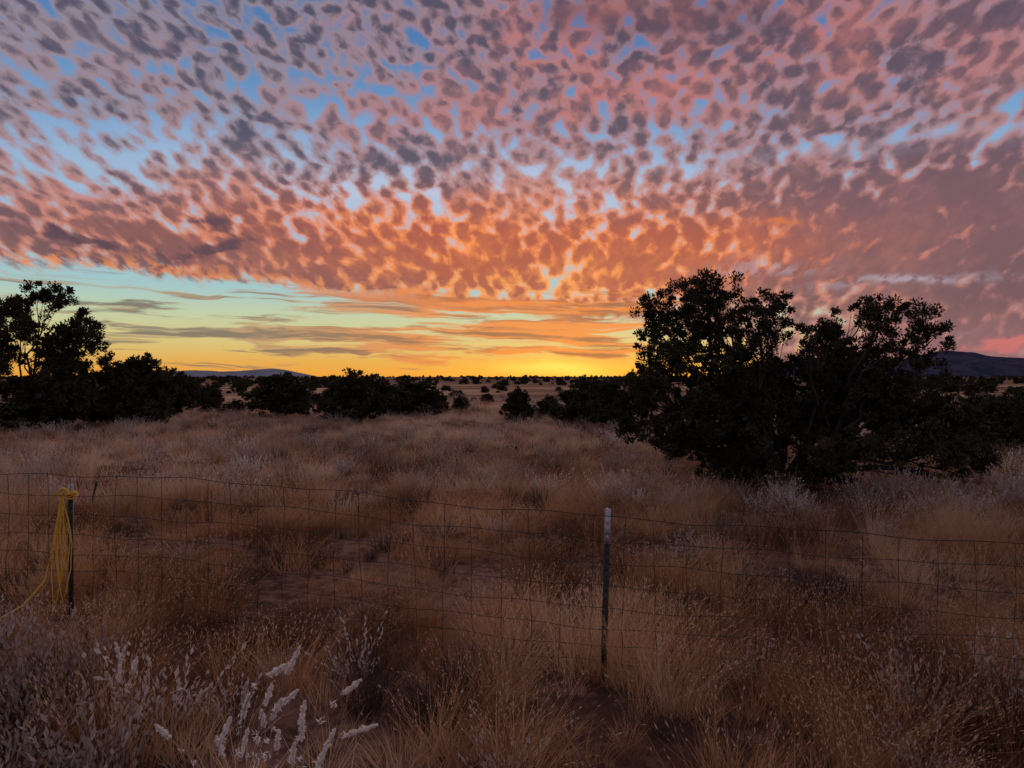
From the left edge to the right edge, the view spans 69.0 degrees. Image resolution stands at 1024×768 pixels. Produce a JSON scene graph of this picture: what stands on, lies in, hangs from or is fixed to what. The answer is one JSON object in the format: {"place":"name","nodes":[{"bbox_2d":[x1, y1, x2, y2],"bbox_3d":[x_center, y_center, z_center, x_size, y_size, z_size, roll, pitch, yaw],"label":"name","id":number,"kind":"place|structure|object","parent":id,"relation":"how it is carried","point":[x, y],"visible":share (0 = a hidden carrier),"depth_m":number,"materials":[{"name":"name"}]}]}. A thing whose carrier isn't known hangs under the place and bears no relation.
{"place":"outdoors","nodes":[
{"label":"outdoors","id":0,"kind":"place"},
{"bbox_2d":[170,368,317,376],"bbox_3d":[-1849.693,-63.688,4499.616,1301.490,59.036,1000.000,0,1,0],"label":"hill","id":1,"kind":"structure","parent":0,"point":[254,373],"depth_m":4245.69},
{"bbox_2d":[0,377,1023,767],"bbox_3d":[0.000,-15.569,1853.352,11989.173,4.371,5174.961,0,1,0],"label":"ground","id":2,"kind":"structure","parent":0,"point":[602,697],"depth_m":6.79,"materials":[{"name":"brown plant"}]},
{"bbox_2d":[0,390,74,431],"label":"juniper tree","id":3,"kind":"object","parent":2,"relation":"on","point":[34,410],"visible":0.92,"depth_m":28.83,"materials":[{"name":"green plant"}]},
{"bbox_2d":[0,279,114,423],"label":"juniper tree","id":4,"kind":"object","parent":2,"relation":"on","point":[63,382],"visible":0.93,"depth_m":30.29,"materials":[{"name":"green plant"}]},
{"bbox_2d":[44,390,93,425],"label":"juniper tree","id":5,"kind":"object","parent":2,"relation":"on","point":[66,421],"visible":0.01,"depth_m":32.26,"materials":[{"name":"green plant"}]},
{"bbox_2d":[80,364,132,422],"bbox_3d":[-17.970,0.396,33.269,3.208,2.926,3.244,0,1,0],"label":"juniper tree","id":6,"kind":"object","parent":2,"relation":"on","point":[95,416],"visible":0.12,"depth_m":32.53,"materials":[{"name":"green plant"}]},
{"bbox_2d":[82,642,137,729],"bbox_3d":[-2.353,1.845,4.346,0.267,0.597,0.450,0,1,-34],"label":"winterfat plant","id":7,"kind":"object","parent":2,"relation":"on","point":[120,656],"visible":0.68,"depth_m":4.41,"materials":[{"name":"grey plant"}]},
{"bbox_2d":[91,352,176,424],"bbox_3d":[-16.325,0.214,32.468,3.746,3.335,3.230,0,1,0],"label":"juniper tree","id":8,"kind":"object","parent":2,"relation":"on","point":[147,384],"visible":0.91,"depth_m":31.95,"materials":[{"name":"green plant"}]},
{"bbox_2d":[154,366,201,415],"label":"juniper tree","id":9,"kind":"object","parent":2,"relation":"on","point":[184,391],"visible":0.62,"depth_m":38.45,"materials":[{"name":"green plant"}]},
{"bbox_2d":[193,380,204,404],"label":"juniper tree","id":10,"kind":"object","parent":2,"relation":"on","point":[201,387],"visible":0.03,"depth_m":54.29,"materials":[{"name":"green plant"}]},
{"bbox_2d":[192,382,223,412],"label":"juniper tree","id":11,"kind":"object","parent":2,"relation":"on","point":[211,397],"visible":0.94,"depth_m":43.99,"materials":[{"name":"green plant"}]},
{"bbox_2d":[215,398,247,414],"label":"juniper tree","id":12,"kind":"object","parent":2,"relation":"on","point":[237,405],"visible":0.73,"depth_m":41.10,"materials":[{"name":"green plant"}]},
{"bbox_2d":[155,646,377,767],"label":"winterfat plant","id":13,"kind":"object","parent":2,"relation":"on","point":[281,702],"visible":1,"depth_m":3.29,"materials":[{"name":"grey plant"}]},
{"bbox_2d":[241,371,314,415],"bbox_3d":[-12.248,0.536,39.376,3.938,2.472,3.396,0,1,0],"label":"juniper tree","id":14,"kind":"object","parent":2,"relation":"on","point":[283,392],"visible":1,"depth_m":38.81,"materials":[{"name":"green plant"}]},
{"bbox_2d":[310,392,322,405],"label":"juniper tree","id":15,"kind":"object","parent":2,"relation":"on","point":[315,397],"visible":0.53,"depth_m":54.16,"materials":[{"name":"green plant"}]},
{"bbox_2d":[311,389,346,420],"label":"juniper tree","id":16,"kind":"object","parent":2,"relation":"on","point":[320,403],"visible":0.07,"depth_m":37.12,"materials":[{"name":"green plant"}]},
{"bbox_2d":[316,368,400,423],"bbox_3d":[-6.924,0.544,33.903,3.624,2.647,3.778,0,1,-26],"label":"juniper tree","id":17,"kind":"object","parent":2,"relation":"on","point":[360,397],"visible":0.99,"depth_m":33.28,"materials":[{"name":"green plant"}]},
{"bbox_2d":[372,378,443,416],"bbox_3d":[-5.804,0.757,40.496,4.502,2.173,4.601,0,1,0],"label":"juniper tree","id":18,"kind":"object","parent":2,"relation":"on","point":[413,396],"visible":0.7,"depth_m":39.85,"materials":[{"name":"green plant"}]},
{"bbox_2d":[424,389,451,412],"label":"juniper tree","id":19,"kind":"object","parent":2,"relation":"on","point":[445,404],"visible":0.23,"depth_m":42.61,"materials":[{"name":"green plant"}]},
{"bbox_2d":[451,395,470,411],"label":"juniper tree","id":20,"kind":"object","parent":2,"relation":"on","point":[459,401],"visible":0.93,"depth_m":45.08,"materials":[{"name":"green plant"}]},
{"bbox_2d":[479,393,494,402],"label":"juniper tree","id":21,"kind":"object","parent":2,"relation":"on","point":[488,396],"visible":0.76,"depth_m":61.31,"materials":[{"name":"green plant"}]},
{"bbox_2d":[0,473,1023,711],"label":"wire fence","id":22,"kind":"object","parent":2,"relation":"on","point":[606,564],"visible":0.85,"depth_m":5.42,"materials":[{"name":"grey metal"}]},
{"bbox_2d":[2,487,76,617],"bbox_3d":[-3.942,1.409,6.010,0.161,1.084,0.886,0,1,29],"label":"yellow rope","id":23,"kind":"object","parent":22,"relation":"attached to","point":[60,514],"visible":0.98,"depth_m":6.27,"materials":[{"name":"yellow fabric"}]},
{"bbox_2d":[0,374,1023,403],"bbox_3d":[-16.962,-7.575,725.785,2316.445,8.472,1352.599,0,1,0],"label":"distant juniper trees","id":24,"kind":"object","parent":2,"relation":"on","point":[958,384],"visible":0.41,"depth_m":147.79,"materials":[{"name":"plant"}]},
{"bbox_2d":[498,386,535,421],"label":"juniper tree","id":25,"kind":"object","parent":2,"relation":"on","point":[517,404],"visible":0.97,"depth_m":34.85,"materials":[{"name":"green plant"}]},
{"bbox_2d":[534,394,560,416],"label":"juniper tree","id":26,"kind":"object","parent":2,"relation":"on","point":[545,405],"visible":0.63,"depth_m":38.36,"materials":[{"name":"green plant"}]},
{"bbox_2d":[548,374,606,424],"bbox_3d":[3.072,0.717,32.748,3.006,2.321,3.072,0,1,0],"label":"juniper tree","id":27,"kind":"object","parent":2,"relation":"on","point":[574,400],"visible":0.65,"depth_m":32.27,"materials":[{"name":"green plant"}]},
{"bbox_2d":[585,376,638,427],"bbox_3d":[4.024,0.792,30.008,2.137,2.228,1.843,0,1,0],"label":"juniper tree","id":28,"kind":"object","parent":2,"relation":"on","point":[609,391],"visible":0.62,"depth_m":29.73,"materials":[{"name":"green plant"}]},
{"bbox_2d":[609,267,1002,488],"bbox_3d":[5.604,-0.068,14.328,7.457,4.219,3.375,0,1,0],"label":"juniper tree","id":29,"kind":"object","parent":2,"relation":"on","point":[843,396],"visible":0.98,"depth_m":13.68,"materials":[{"name":"green plant"}]},
{"bbox_2d":[959,392,999,421],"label":"juniper tree","id":30,"kind":"object","parent":2,"relation":"on","point":[969,399],"visible":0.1,"depth_m":33.38,"materials":[{"name":"green plant"}]},
{"bbox_2d":[955,394,1023,454],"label":"juniper tree","id":31,"kind":"object","parent":2,"relation":"on","point":[1003,424],"visible":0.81,"depth_m":19.34,"materials":[{"name":"green plant"}]},
{"bbox_2d":[1005,389,1023,411],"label":"juniper tree","id":32,"kind":"object","parent":2,"relation":"on","point":[1016,398],"visible":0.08,"depth_m":23.57,"materials":[{"name":"green plant"}]},
{"bbox_2d":[0,0,1023,376],"label":"sky","id":33,"kind":"structure","parent":0,"point":[446,188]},
{"bbox_2d":[780,350,1023,376],"bbox_3d":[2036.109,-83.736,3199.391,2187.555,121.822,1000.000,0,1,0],"label":"hill","id":34,"kind":"structure","parent":0,"point":[964,364],"depth_m":2874.01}
]}

